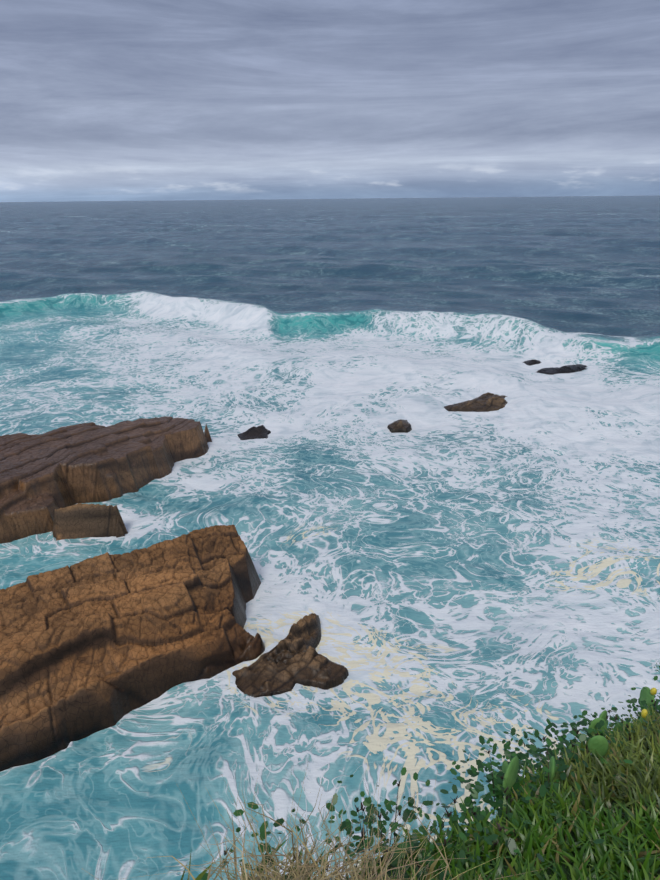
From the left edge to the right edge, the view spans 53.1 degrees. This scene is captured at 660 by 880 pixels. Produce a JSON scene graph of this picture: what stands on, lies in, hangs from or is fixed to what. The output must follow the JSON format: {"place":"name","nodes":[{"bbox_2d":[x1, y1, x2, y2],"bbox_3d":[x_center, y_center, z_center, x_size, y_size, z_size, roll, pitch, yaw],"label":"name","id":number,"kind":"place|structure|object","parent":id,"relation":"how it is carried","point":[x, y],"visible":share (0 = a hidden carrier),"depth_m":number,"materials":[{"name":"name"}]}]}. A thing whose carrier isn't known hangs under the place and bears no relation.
{"place":"outdoors","nodes":[
{"label":"outdoors","id":0,"kind":"place"},
{"bbox_2d":[0,195,659,879],"bbox_3d":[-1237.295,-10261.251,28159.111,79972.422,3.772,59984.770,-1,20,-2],"label":"ocean","id":1,"kind":"structure","parent":0,"point":[458,583],"depth_m":35.85,"materials":[{"name":"teal liquid"}]},
{"bbox_2d":[52,503,127,540],"bbox_3d":[-10.757,4.406,29.259,3.865,3.086,3.039,6,21,17],"label":"boulder","id":2,"kind":"object","parent":1,"relation":"in","point":[78,520],"visible":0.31,"depth_m":29.15,"materials":[{"name":"brown stone"}]},
{"bbox_2d":[0,416,211,543],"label":"rock","id":3,"kind":"object","parent":1,"relation":"in","point":[44,476],"visible":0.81,"depth_m":32.80,"materials":[{"name":"brown stone"}]},
{"bbox_2d":[0,525,264,771],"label":"rock","id":4,"kind":"object","parent":1,"relation":"in","point":[90,646],"visible":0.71,"depth_m":20.25,"materials":[{"name":"brown stone"}]},
{"bbox_2d":[238,425,270,439],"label":"rock","id":5,"kind":"object","parent":1,"relation":"in","point":[259,432],"visible":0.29,"depth_m":42.39,"materials":[{"name":"grey stone"}]},
{"bbox_2d":[232,613,348,697],"bbox_3d":[-0.926,7.454,21.826,4.374,2.269,5.580,17,27,40],"label":"rock","id":6,"kind":"object","parent":1,"relation":"in","point":[290,660],"visible":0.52,"depth_m":20.90,"materials":[{"name":"brown stone"}]},
{"bbox_2d":[387,419,411,432],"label":"rock","id":7,"kind":"object","parent":1,"relation":"in","point":[400,426],"visible":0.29,"depth_m":43.46,"materials":[{"name":"brown stone"}]},
{"bbox_2d":[444,392,507,411],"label":"rock","id":8,"kind":"object","parent":1,"relation":"in","point":[487,402],"visible":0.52,"depth_m":47.16,"materials":[{"name":"brown stone"}]},
{"bbox_2d":[523,359,540,365],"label":"rock","id":9,"kind":"object","parent":1,"relation":"in","point":[531,362],"visible":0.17,"depth_m":59.16,"materials":[{"name":"grey stone"}]},
{"bbox_2d":[537,364,586,374],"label":"rock","id":10,"kind":"object","parent":1,"relation":"in","point":[566,369],"visible":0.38,"depth_m":56.33,"materials":[{"name":"grey stone"}]},
{"bbox_2d":[0,0,659,201],"label":"sky","id":11,"kind":"structure","parent":0,"point":[101,100],"materials":[{"name":"grey"}]},
{"bbox_2d":[348,768,659,879],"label":"cliff top","id":12,"kind":"structure","parent":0,"point":[566,871],"depth_m":1.97,"materials":[{"name":"plant"}]},
{"bbox_2d":[87,756,541,879],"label":"dry grass","id":13,"kind":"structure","parent":12,"relation":"on","point":[336,873],"depth_m":1.60,"materials":[{"name":"plant"}]},
{"bbox_2d":[181,704,659,879],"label":"grass","id":14,"kind":"structure","parent":12,"relation":"on","point":[622,838],"depth_m":2.06,"materials":[{"name":"green plant"}]},
{"bbox_2d":[201,663,659,879],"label":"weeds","id":15,"kind":"object","parent":12,"relation":"on","point":[533,751],"visible":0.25,"depth_m":2.27,"materials":[{"name":"green plant"}]},
{"bbox_2d":[224,700,655,876],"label":"leaves","id":16,"kind":"object","parent":12,"relation":"on","point":[451,812],"visible":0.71,"depth_m":2.01,"materials":[{"name":"green plant"}]},
{"bbox_2d":[225,701,657,878],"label":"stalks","id":17,"kind":"object","parent":12,"relation":"on","point":[448,807],"visible":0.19,"depth_m":2.08,"materials":[{"name":"plant"}]},
{"bbox_2d":[492,687,654,799],"bbox_3d":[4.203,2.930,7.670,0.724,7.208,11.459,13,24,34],"label":"prickly pear","id":18,"kind":"object","parent":12,"relation":"attached to","point":[599,744],"visible":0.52,"depth_m":2.60,"materials":[{"name":"green plant"}]},
{"bbox_2d":[606,688,656,739],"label":"flowers","id":19,"kind":"object","parent":18,"relation":"attached to","point":[653,691],"visible":0.58,"depth_m":3.20,"materials":[{"name":"yellow plant"}]}
]}

